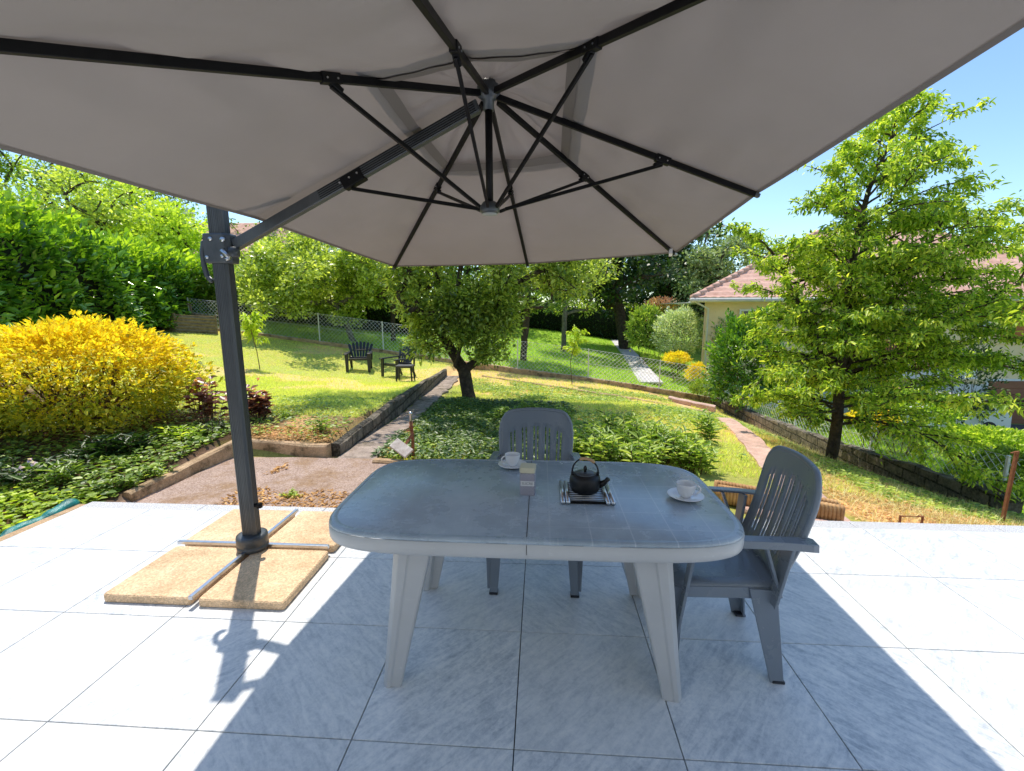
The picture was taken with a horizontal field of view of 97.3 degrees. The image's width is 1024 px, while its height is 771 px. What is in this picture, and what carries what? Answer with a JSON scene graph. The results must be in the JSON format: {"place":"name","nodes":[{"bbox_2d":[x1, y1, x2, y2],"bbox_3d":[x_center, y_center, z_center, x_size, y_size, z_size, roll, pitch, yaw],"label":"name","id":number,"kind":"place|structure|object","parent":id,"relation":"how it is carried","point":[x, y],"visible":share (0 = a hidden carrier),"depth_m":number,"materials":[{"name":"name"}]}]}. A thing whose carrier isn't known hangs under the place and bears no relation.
{"place":"outdoors","nodes":[
{"label":"outdoors","id":0,"kind":"place"},
{"bbox_2d":[7,329,448,422],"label":"lawn grass","id":1,"kind":"structure","parent":0,"point":[383,395],"depth_m":10.05,"materials":[{"name":"green plant"}]},
{"bbox_2d":[338,376,458,458],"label":"garden path","id":2,"kind":"structure","parent":0,"point":[365,446],"depth_m":7.10,"materials":[{"name":"concrete"}]},
{"bbox_2d":[217,320,764,410],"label":"orchard grass","id":3,"kind":"structure","parent":0,"point":[510,347],"depth_m":19.24,"materials":[{"name":"green plant"}]},
{"bbox_2d":[0,507,1023,770],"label":"terrace paving","id":4,"kind":"structure","parent":0,"point":[902,649],"depth_m":1.99,"materials":[{"name":"white tile"}]},
{"bbox_2d":[104,546,248,604],"bbox_3d":[-1.954,1.110,2.676,0.500,0.046,0.512,0,10,4],"label":"ballast slab","id":5,"kind":"object","parent":4,"relation":"on","point":[177,575],"depth_m":2.60,"materials":[{"name":"beige stone"}]},
{"bbox_2d":[185,509,294,547],"bbox_3d":[-1.918,1.017,3.224,0.500,0.046,0.498,0,10,4],"label":"ballast slab","id":6,"kind":"object","parent":4,"relation":"on","point":[226,527],"depth_m":3.21,"materials":[{"name":"beige stone"}]},
{"bbox_2d":[199,549,327,609],"bbox_3d":[-1.420,1.115,2.638,0.476,0.046,0.520,0,10,4],"label":"ballast slab","id":7,"kind":"object","parent":4,"relation":"on","point":[274,579],"depth_m":2.56,"materials":[{"name":"beige stone"}]},
{"bbox_2d":[266,511,347,551],"bbox_3d":[-1.381,1.021,3.190,0.483,0.046,0.498,0,10,4],"label":"ballast slab","id":8,"kind":"object","parent":4,"relation":"on","point":[308,527],"depth_m":3.11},
{"bbox_2d":[0,0,1023,599],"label":"cantilever parasol","id":9,"kind":"object","parent":4,"relation":"on","point":[444,132],"visible":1,"depth_m":1.70,"materials":[{"name":"fabric"}]},
{"bbox_2d":[486,407,582,597],"bbox_3d":[0.138,0.652,2.688,0.587,0.937,0.606,0,10,4],"label":"garden chair","id":10,"kind":"object","parent":4,"relation":"on","point":[517,420],"visible":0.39,"depth_m":2.88,"materials":[{"name":"plastic"}]},
{"bbox_2d":[329,459,744,702],"bbox_3d":[0.095,0.850,2.169,1.700,0.721,0.915,0,10,4],"label":"garden table","id":11,"kind":"object","parent":4,"relation":"on","point":[418,518],"visible":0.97,"depth_m":1.83,"materials":[{"name":"grey plastic"}]},
{"bbox_2d":[520,463,535,495],"bbox_3d":[0.073,0.433,2.085,0.072,0.132,0.072,1,10,8],"label":"sugar tin","id":12,"kind":"object","parent":11,"relation":"on","point":[527,479],"visible":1,"depth_m":2.05,"materials":[{"name":"grey metal"}]},
{"bbox_2d":[559,480,615,505],"bbox_3d":[0.339,0.491,2.072,0.237,0.019,0.236,0,10,4],"label":"trivet","id":13,"kind":"object","parent":11,"relation":"on","point":[604,499],"visible":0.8,"depth_m":2.01,"materials":[{"name":"silver metal"}]},
{"bbox_2d":[569,457,609,494],"bbox_3d":[0.346,0.405,2.069,0.166,0.162,0.142,-3,10,-15],"label":"kettle","id":14,"kind":"object","parent":13,"relation":"on","point":[584,481],"visible":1,"depth_m":2.03,"materials":[{"name":"metal"}]},
{"bbox_2d":[667,487,704,501],"bbox_3d":[0.782,0.497,2.032,0.159,0.018,0.159,0,10,4],"label":"saucer","id":15,"kind":"object","parent":11,"relation":"on","point":[675,494],"visible":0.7,"depth_m":2.02,"materials":[{"name":"white ceramic"}]},
{"bbox_2d":[676,480,701,497],"bbox_3d":[0.785,0.469,2.023,0.085,0.064,0.095,-8,12,-39],"label":"coffee cup","id":16,"kind":"object","parent":15,"relation":"on","point":[686,488],"visible":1,"depth_m":2.01,"materials":[{"name":"white ceramic"}]},
{"bbox_2d":[673,445,821,684],"bbox_3d":[0.971,0.755,2.072,0.606,0.937,0.587,1,10,7],"label":"garden chair","id":17,"kind":"object","parent":4,"relation":"on","point":[757,568],"visible":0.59,"depth_m":1.90,"materials":[{"name":"plastic"}]},
{"bbox_2d":[0,299,1023,533],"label":"ground","id":18,"kind":"structure","parent":0,"point":[707,479],"depth_m":11.01,"materials":[{"name":"green plant"}]},
{"bbox_2d":[0,455,54,486],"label":"bed plant","id":19,"kind":"object","parent":18,"relation":"on","point":[5,478],"visible":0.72,"depth_m":4.15,"materials":[{"name":"green plant"}]},
{"bbox_2d":[0,150,62,213],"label":"hill tree","id":20,"kind":"object","parent":18,"relation":"on","point":[18,162],"visible":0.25,"depth_m":24.30,"materials":[{"name":"green plant"}]},
{"bbox_2d":[0,504,85,541],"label":"terrace side edge","id":21,"kind":"object","parent":18,"relation":"on","point":[23,529],"visible":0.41,"depth_m":3.39,"materials":[{"name":"stone"}]},
{"bbox_2d":[8,458,87,488],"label":"bed plant","id":22,"kind":"object","parent":18,"relation":"on","point":[56,474],"visible":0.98,"depth_m":4.15,"materials":[{"name":"green plant"}]},
{"bbox_2d":[0,149,108,207],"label":"hill tree","id":23,"kind":"object","parent":18,"relation":"on","point":[35,176],"visible":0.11,"depth_m":25.00,"materials":[{"name":"green plant"}]},
{"bbox_2d":[0,483,110,532],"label":"bank ground cover","id":24,"kind":"object","parent":18,"relation":"on","point":[30,496],"visible":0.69,"depth_m":3.86,"materials":[{"name":"green plant"}]},
{"bbox_2d":[0,498,79,536],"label":"netting roll","id":25,"kind":"object","parent":24,"relation":"on","point":[65,504],"visible":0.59,"depth_m":3.53,"materials":[{"name":"teal plastic"}]},
{"bbox_2d":[42,445,99,469],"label":"bed plant","id":26,"kind":"object","parent":18,"relation":"on","point":[73,454],"visible":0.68,"depth_m":4.54,"materials":[{"name":"green plant"}]},
{"bbox_2d":[0,163,143,234],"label":"hill tree","id":27,"kind":"object","parent":18,"relation":"on","point":[96,220],"visible":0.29,"depth_m":19.67,"materials":[{"name":"green plant"}]},
{"bbox_2d":[0,163,166,217],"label":"hill tree","id":28,"kind":"object","parent":18,"relation":"on","point":[10,186],"visible":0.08,"depth_m":31.29,"materials":[{"name":"green plant"}]},
{"bbox_2d":[73,432,126,459],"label":"bed plant","id":29,"kind":"object","parent":18,"relation":"on","point":[103,444],"visible":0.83,"depth_m":4.75,"materials":[{"name":"green plant"}]},
{"bbox_2d":[0,179,218,329],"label":"laurel hedge","id":30,"kind":"object","parent":18,"relation":"on","point":[50,268],"visible":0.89,"depth_m":11.94,"materials":[{"name":"green plant"}]},
{"bbox_2d":[0,308,222,437],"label":"golden shrub","id":31,"kind":"object","parent":18,"relation":"on","point":[124,347],"visible":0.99,"depth_m":5.26,"materials":[{"name":"yellow plant"}]},
{"bbox_2d":[86,470,142,494],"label":"bed plant","id":32,"kind":"object","parent":18,"relation":"on","point":[122,478],"visible":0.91,"depth_m":4.13,"materials":[{"name":"green plant"}]},
{"bbox_2d":[0,408,230,513],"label":"bed ground cover","id":33,"kind":"object","parent":18,"relation":"on","point":[22,443],"visible":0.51,"depth_m":4.85,"materials":[{"name":"green plant"}]},
{"bbox_2d":[38,172,206,249],"bbox_3d":[-19.666,-7.674,23.611,7.480,6.768,6.188,0,10,4],"label":"hill tree","id":34,"kind":"object","parent":18,"relation":"on","point":[133,199],"visible":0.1,"depth_m":21.89,"materials":[{"name":"green plant"}]},
{"bbox_2d":[109,430,158,454],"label":"bed plant","id":35,"kind":"object","parent":18,"relation":"on","point":[131,444],"visible":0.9,"depth_m":4.87,"materials":[{"name":"green plant"}]},
{"bbox_2d":[132,463,177,478],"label":"bed plant","id":36,"kind":"object","parent":18,"relation":"on","point":[158,472],"visible":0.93,"depth_m":4.39,"materials":[{"name":"green plant"}]},
{"bbox_2d":[105,196,208,261],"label":"hill tree","id":37,"kind":"object","parent":18,"relation":"on","point":[173,225],"visible":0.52,"depth_m":20.34,"materials":[{"name":"green plant"}]},
{"bbox_2d":[122,440,233,501],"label":"garden kerb","id":38,"kind":"structure","parent":18,"relation":"on","point":[204,461],"depth_m":4.60,"materials":[{"name":"wood"}]},
{"bbox_2d":[155,423,206,441],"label":"bed plant","id":39,"kind":"object","parent":18,"relation":"on","point":[181,432],"visible":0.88,"depth_m":5.28,"materials":[{"name":"green plant"}]},
{"bbox_2d":[159,303,217,334],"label":"retaining wall","id":40,"kind":"structure","parent":18,"relation":"on","point":[197,323],"depth_m":15.38,"materials":[{"name":"brown wood"}]},
{"bbox_2d":[181,375,228,423],"bbox_3d":[-4.071,0.198,5.975,0.557,0.647,0.466,0,10,4],"label":"heuchera","id":41,"kind":"object","parent":18,"relation":"on","point":[208,401],"visible":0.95,"depth_m":5.93,"materials":[{"name":"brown plant"}]},
{"bbox_2d":[174,249,243,314],"bbox_3d":[-12.188,-3.936,17.995,3.146,3.063,2.799,0,10,4],"label":"garden bush","id":42,"kind":"object","parent":18,"relation":"on","point":[213,295],"visible":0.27,"depth_m":17.24,"materials":[{"name":"green plant"}]},
{"bbox_2d":[56,389,388,438],"bbox_3d":[-3.885,0.342,6.948,3.622,0.280,3.001,0,10,4],"label":"clover","id":43,"kind":"object","parent":18,"relation":"on","point":[281,419],"visible":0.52,"depth_m":6.36,"materials":[{"name":"green plant"}]},
{"bbox_2d":[239,309,272,369],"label":"young tree","id":44,"kind":"object","parent":18,"relation":"on","point":[249,326],"visible":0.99,"depth_m":11.54,"materials":[{"name":"green plant"}]},
{"bbox_2d":[247,388,273,419],"bbox_3d":[-3.499,0.259,6.240,0.430,0.463,0.386,0,10,4],"label":"heuchera","id":45,"kind":"object","parent":18,"relation":"on","point":[263,403],"visible":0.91,"depth_m":6.21,"materials":[{"name":"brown plant"}]},
{"bbox_2d":[183,208,337,276],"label":"house","id":46,"kind":"structure","parent":18,"relation":"on","point":[240,226],"depth_m":34.75,"materials":[{"name":"pink tile"}]},
{"bbox_2d":[138,457,385,507],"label":"gravel yard","id":47,"kind":"structure","parent":18,"relation":"on","point":[212,485],"depth_m":4.50,"materials":[{"name":"brown gravel"}]},
{"bbox_2d":[217,462,347,507],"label":"leaf litter","id":48,"kind":"object","parent":47,"relation":"on","point":[275,469],"visible":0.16,"depth_m":4.09,"materials":[{"name":"brown plant"}]},
{"bbox_2d":[252,438,331,457],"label":"garden kerb","id":49,"kind":"structure","parent":18,"relation":"on","point":[304,449],"depth_m":5.29,"materials":[{"name":"concrete"}]},
{"bbox_2d":[252,424,346,441],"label":"moss litter","id":50,"kind":"object","parent":18,"relation":"on","point":[297,434],"visible":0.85,"depth_m":5.56,"materials":[{"name":"green plant"}]},
{"bbox_2d":[235,228,394,341],"bbox_3d":[-7.439,-3.843,16.756,7.362,4.868,6.800,0,10,4],"label":"pear tree","id":51,"kind":"object","parent":18,"relation":"on","point":[274,281],"visible":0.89,"depth_m":15.84,"materials":[{"name":"green plant"}]},
{"bbox_2d":[216,276,416,333],"bbox_3d":[-8.720,-3.668,20.747,8.796,2.882,2.701,-2,10,-10],"label":"dark hedge","id":52,"kind":"object","parent":18,"relation":"on","point":[378,315],"visible":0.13,"depth_m":20.47,"materials":[{"name":"green plant"}]},
{"bbox_2d":[343,341,372,372],"bbox_3d":[-4.627,-0.869,13.679,0.790,0.886,0.860,-2,10,-10],"label":"lounge chair","id":53,"kind":"object","parent":18,"relation":"on","point":[368,357],"visible":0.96,"depth_m":13.88,"materials":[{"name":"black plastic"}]},
{"bbox_2d":[342,261,432,340],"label":"orchard tree","id":54,"kind":"object","parent":18,"relation":"on","point":[381,296],"visible":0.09,"depth_m":18.06,"materials":[{"name":"green plant"}]},
{"bbox_2d":[331,369,446,456],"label":"garden kerb","id":55,"kind":"structure","parent":18,"relation":"on","point":[389,411],"depth_m":7.30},
{"bbox_2d":[379,346,416,378],"bbox_3d":[-3.254,-0.666,13.011,0.790,0.886,0.860,7,12,35],"label":"lounge chair","id":56,"kind":"object","parent":18,"relation":"on","point":[404,360],"visible":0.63,"depth_m":13.03,"materials":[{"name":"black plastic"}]},
{"bbox_2d":[218,329,712,403],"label":"boundary wall","id":57,"kind":"structure","parent":18,"relation":"on","point":[690,396],"depth_m":16.03,"materials":[{"name":"stone"}]},
{"bbox_2d":[187,298,711,396],"bbox_3d":[-2.454,-1.337,16.152,19.001,3.641,0.035,0,10,4],"label":"wire fence","id":58,"kind":"object","parent":57,"relation":"on","point":[384,336],"visible":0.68,"depth_m":16.05,"materials":[{"name":"grey metal"}]},
{"bbox_2d":[426,264,542,319],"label":"maple tree","id":59,"kind":"object","parent":18,"relation":"on","point":[467,270],"visible":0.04,"depth_m":28.60,"materials":[{"name":"green plant"}]},
{"bbox_2d":[370,396,625,461],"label":"groundcover plants","id":60,"kind":"object","parent":18,"relation":"on","point":[451,433],"visible":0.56,"depth_m":6.58,"materials":[{"name":"green plant"}]},
{"bbox_2d":[371,258,627,397],"bbox_3d":[-1.175,-2.467,9.528,7.479,6.111,5.943,0,10,4],"label":"fruit tree","id":61,"kind":"object","parent":18,"relation":"on","point":[452,311],"visible":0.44,"depth_m":9.71,"materials":[{"name":"green plant"}]},
{"bbox_2d":[467,264,575,360],"bbox_3d":[0.465,-3.284,17.526,4.351,4.993,3.357,-6,11,-30],"label":"orchard tree","id":62,"kind":"object","parent":18,"relation":"on","point":[537,306],"visible":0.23,"depth_m":17.54,"materials":[{"name":"green plant"}]},
{"bbox_2d":[79,502,1023,532],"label":"terrace edge","id":63,"kind":"object","parent":18,"relation":"on","point":[823,524],"visible":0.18,"depth_m":3.34,"materials":[{"name":"stone"}]},
{"bbox_2d":[522,259,620,351],"bbox_3d":[2.584,-4.352,21.610,4.875,5.760,3.896,0,10,4],"label":"orchard tree","id":64,"kind":"object","parent":18,"relation":"on","point":[565,313],"visible":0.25,"depth_m":21.50,"materials":[{"name":"green plant"}]},
{"bbox_2d":[477,302,666,348],"bbox_3d":[-1.493,-4.561,33.097,25.087,3.811,2.741,0,10,4],"label":"clipped hedge","id":65,"kind":"object","parent":18,"relation":"on","point":[594,325],"visible":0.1,"depth_m":32.00,"materials":[{"name":"green plant"}]},
{"bbox_2d":[562,325,589,382],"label":"young tree","id":66,"kind":"object","parent":18,"relation":"on","point":[577,334],"visible":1,"depth_m":14.42,"materials":[{"name":"green plant"}]},
{"bbox_2d":[556,427,604,456],"bbox_3d":[0.795,0.709,5.430,0.643,0.376,0.676,0,10,4],"label":"peony","id":67,"kind":"object","parent":18,"relation":"on","point":[576,440],"visible":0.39,"depth_m":5.34,"materials":[{"name":"green plant"}]},
{"bbox_2d":[577,426,635,461],"bbox_3d":[1.020,0.688,5.130,0.632,0.486,0.592,-6,11,-32],"label":"peony","id":68,"kind":"object","parent":18,"relation":"on","point":[602,448],"visible":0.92,"depth_m":5.01,"materials":[{"name":"green plant"}]},
{"bbox_2d":[536,254,686,348],"bbox_3d":[5.390,-6.179,25.661,8.959,8.806,7.748,0,10,4],"label":"maple tree","id":69,"kind":"object","parent":18,"relation":"on","point":[613,290],"visible":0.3,"depth_m":24.71,"materials":[{"name":"green plant"}]},
{"bbox_2d":[595,407,648,441],"bbox_3d":[1.448,0.570,5.998,0.738,0.549,0.710,3,10,15],"label":"peony","id":70,"kind":"object","parent":18,"relation":"on","point":[607,421],"visible":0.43,"depth_m":5.99,"materials":[{"name":"green plant"}]},
{"bbox_2d":[606,431,670,464],"bbox_3d":[1.419,0.737,5.010,0.662,0.428,0.699,8,13,40],"label":"peony","id":71,"kind":"object","parent":18,"relation":"on","point":[633,453],"visible":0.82,"depth_m":4.93,"materials":[{"name":"green plant"}]},
{"bbox_2d":[611,415,671,454],"bbox_3d":[1.646,0.637,5.538,0.733,0.529,0.682,6,11,30],"label":"peony","id":72,"kind":"object","parent":18,"relation":"on","point":[632,428],"visible":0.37,"depth_m":5.56,"materials":[{"name":"green plant"}]},
{"bbox_2d":[623,300,664,363],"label":"photinia shrub","id":73,"kind":"object","parent":18,"relation":"on","point":[647,312],"visible":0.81,"depth_m":20.21,"materials":[{"name":"green plant"}]},
{"bbox_2d":[635,419,685,464],"bbox_3d":[1.722,0.672,5.288,0.577,0.518,0.720,0,10,4],"label":"peony","id":74,"kind":"object","parent":18,"relation":"on","point":[662,437],"visible":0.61,"depth_m":5.23,"materials":[{"name":"green plant"}]},
{"bbox_2d":[610,221,730,345],"bbox_3d":[11.502,-7.958,33.928,8.741,10.115,8.767,0,10,4],"label":"dark tree","id":75,"kind":"object","parent":18,"relation":"on","point":[662,289],"visible":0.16,"depth_m":31.66,"materials":[{"name":"green plant"}]},
{"bbox_2d":[649,304,702,375],"bbox_3d":[7.145,-1.950,19.518,2.380,3.135,2.170,0,10,4],"label":"variegated shrub","id":76,"kind":"object","parent":18,"relation":"on","point":[681,316],"visible":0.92,"depth_m":19.09,"materials":[{"name":"green plant"}]},
{"bbox_2d":[648,425,703,463],"bbox_3d":[2.026,0.706,5.392,0.654,0.461,0.672,8,12,39],"label":"peony","id":77,"kind":"object","parent":18,"relation":"on","point":[690,435],"visible":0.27,"depth_m":5.33,"materials":[{"name":"green plant"}]},
{"bbox_2d":[661,349,693,379],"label":"golden shrub","id":78,"kind":"object","parent":18,"relation":"on","point":[682,356],"visible":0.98,"depth_m":17.80,"materials":[{"name":"yellow plant"}]},
{"bbox_2d":[668,396,715,412],"bbox_3d":[5.034,0.681,12.675,1.248,0.646,0.227,6,11,32],"label":"stone step","id":79,"kind":"object","parent":18,"relation":"on","point":[711,407],"visible":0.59,"depth_m":12.54,"materials":[{"name":"beige stone"}]},
{"bbox_2d":[666,434,723,475],"bbox_3d":[2.098,0.772,5.026,0.608,0.429,0.571,-5,11,-28],"label":"peony","id":80,"kind":"object","parent":18,"relation":"on","point":[699,457],"visible":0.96,"depth_m":4.97,"materials":[{"name":"green plant"}]},
{"bbox_2d":[687,377,716,402],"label":"weedy shrub","id":81,"kind":"object","parent":18,"relation":"on","point":[700,383],"visible":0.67,"depth_m":15.30,"materials":[{"name":"green plant"}]},
{"bbox_2d":[385,369,1022,525],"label":"plot grass","id":82,"kind":"structure","parent":18,"relation":"on","point":[629,405],"depth_m":8.44,"materials":[{"name":"green plant"}]},
{"bbox_2d":[686,408,724,443],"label":"peony","id":83,"kind":"object","parent":18,"relation":"on","point":[708,431],"visible":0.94,"depth_m":6.56,"materials":[{"name":"green plant"}]},
{"bbox_2d":[691,317,728,353],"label":"variegated shrub","id":84,"kind":"object","parent":18,"relation":"on","point":[699,335],"visible":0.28,"depth_m":17.86,"materials":[{"name":"green plant"}]},
{"bbox_2d":[661,226,789,339],"bbox_3d":[14.797,-6.428,30.389,9.686,9.415,7.368,0,10,4],"label":"round tree","id":85,"kind":"object","parent":18,"relation":"on","point":[712,272],"visible":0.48,"depth_m":29.23,"materials":[{"name":"green plant"}]},
{"bbox_2d":[699,305,786,412],"bbox_3d":[7.313,-0.704,13.946,2.584,3.582,2.586,-8,12,-38],"label":"laurel shrub","id":86,"kind":"object","parent":18,"relation":"on","point":[733,334],"visible":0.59,"depth_m":13.62,"materials":[{"name":"green plant"}]},
{"bbox_2d":[714,480,844,520],"bbox_3d":[2.256,0.983,3.876,0.964,0.181,0.175,5,11,29],"label":"terracotta edging","id":87,"kind":"object","parent":18,"relation":"on","point":[832,509],"visible":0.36,"depth_m":3.69,"materials":[{"name":"orange ceramic"}]},
{"bbox_2d":[765,401,844,434],"bbox_3d":[7.761,0.931,11.856,1.716,1.174,1.658,-5,11,-27],"label":"border shrub","id":88,"kind":"object","parent":18,"relation":"on","point":[810,426],"visible":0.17,"depth_m":11.46,"materials":[{"name":"green plant"}]},
{"bbox_2d":[662,230,1023,423],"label":"house","id":89,"kind":"structure","parent":18,"relation":"on","point":[718,298],"depth_m":17.18,"materials":[{"name":"beige tile"}]},
{"bbox_2d":[982,379,1023,423],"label":"garage door","id":90,"kind":"structure","parent":89,"relation":"in","point":[1015,386],"depth_m":17.02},
{"bbox_2d":[710,393,1023,512],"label":"bank grass","id":91,"kind":"structure","parent":18,"relation":"on","point":[890,440],"depth_m":13.05,"materials":[{"name":"green plant"}]},
{"bbox_2d":[713,397,1023,516],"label":"block wall","id":92,"kind":"structure","parent":18,"relation":"on","point":[919,475],"depth_m":7.77,"materials":[{"name":"grey stone"}]},
{"bbox_2d":[719,391,1021,496],"bbox_3d":[6.821,0.712,10.684,0.035,1.209,9.900,0,10,4],"label":"wire fence","id":93,"kind":"object","parent":92,"relation":"on","point":[1006,466],"visible":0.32,"depth_m":7.61,"materials":[{"name":"grey metal"}]},
{"bbox_2d":[723,88,1023,515],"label":"peach tree","id":94,"kind":"object","parent":18,"relation":"on","point":[855,330],"visible":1,"depth_m":6.42,"materials":[{"name":"green plant"}]},
{"bbox_2d":[724,415,1023,525],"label":"dry grass","id":95,"kind":"structure","parent":18,"relation":"on","point":[813,452],"depth_m":4.83,"materials":[{"name":"plant"}]},
{"bbox_2d":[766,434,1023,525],"bbox_3d":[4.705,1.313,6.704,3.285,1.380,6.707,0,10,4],"label":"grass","id":96,"kind":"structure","parent":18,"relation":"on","point":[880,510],"depth_m":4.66,"materials":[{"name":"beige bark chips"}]},
{"bbox_2d":[848,385,976,457],"bbox_3d":[10.508,0.996,12.008,2.815,1.957,2.497,0,10,4],"label":"border shrub","id":97,"kind":"object","parent":18,"relation":"on","point":[957,415],"visible":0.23,"depth_m":11.37,"materials":[{"name":"green plant"}]},
{"bbox_2d":[811,453,1023,522],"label":"edge weeds","id":98,"kind":"object","parent":18,"relation":"on","point":[977,505],"visible":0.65,"depth_m":5.69,"materials":[{"name":"green plant"}]},
{"bbox_2d":[927,323,1013,423],"bbox_3d":[14.367,-0.113,14.368,2.456,3.949,1.723,-2,10,-13],"label":"rose bush","id":99,"kind":"object","parent":18,"relation":"on","point":[980,376],"visible":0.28,"depth_m":14.20,"materials":[{"name":"green plant"}]},
{"bbox_2d":[921,421,1023,467],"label":"border shrub","id":100,"kind":"object","parent":18,"relation":"on","point":[983,434],"visible":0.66,"depth_m":10.20,"materials":[{"name":"green plant"}]},
{"bbox_2d":[957,442,1023,504],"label":"bramble","id":101,"kind":"object","parent":18,"relation":"on","point":[1005,450],"visible":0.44,"depth_m":6.65,"materials":[{"name":"green plant"}]},
{"bbox_2d":[1000,451,1019,522],"bbox_3d":[5.391,1.164,4.908,0.083,0.943,0.028,0,10,4],"label":"rusty post","id":102,"kind":"object","parent":18,"relation":"on","point":[1010,484],"visible":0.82,"depth_m":4.88,"materials":[{"name":"metal"}]},
{"bbox_2d":[0,28,1023,307],"label":"sky","id":103,"kind":"structure","parent":0,"point":[998,71],"materials":[{"name":"blue"}]},
{"bbox_2d":[611,340,662,383],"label":"neighbour path","id":104,"kind":"structure","parent":0,"point":[632,353],"depth_m":20.03,"materials":[{"name":"concrete"}]},
{"bbox_2d":[717,417,849,521],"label":"sloping path","id":105,"kind":"structure","parent":0,"point":[758,449],"depth_m":7.05,"materials":[{"name":"pink concrete"}]},
{"bbox_2d":[948,424,1023,449],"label":"driveway","id":106,"kind":"structure","parent":0,"point":[1018,426],"depth_m":16.36,"materials":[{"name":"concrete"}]},
{"bbox_2d":[850,388,1011,438],"bbox_3d":[14.156,0.930,15.377,4.069,1.450,1.744,0,10,0],"label":"parked car","id":107,"kind":"object","parent":106,"relation":"on","point":[994,421],"visible":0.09,"depth_m":14.57,"materials":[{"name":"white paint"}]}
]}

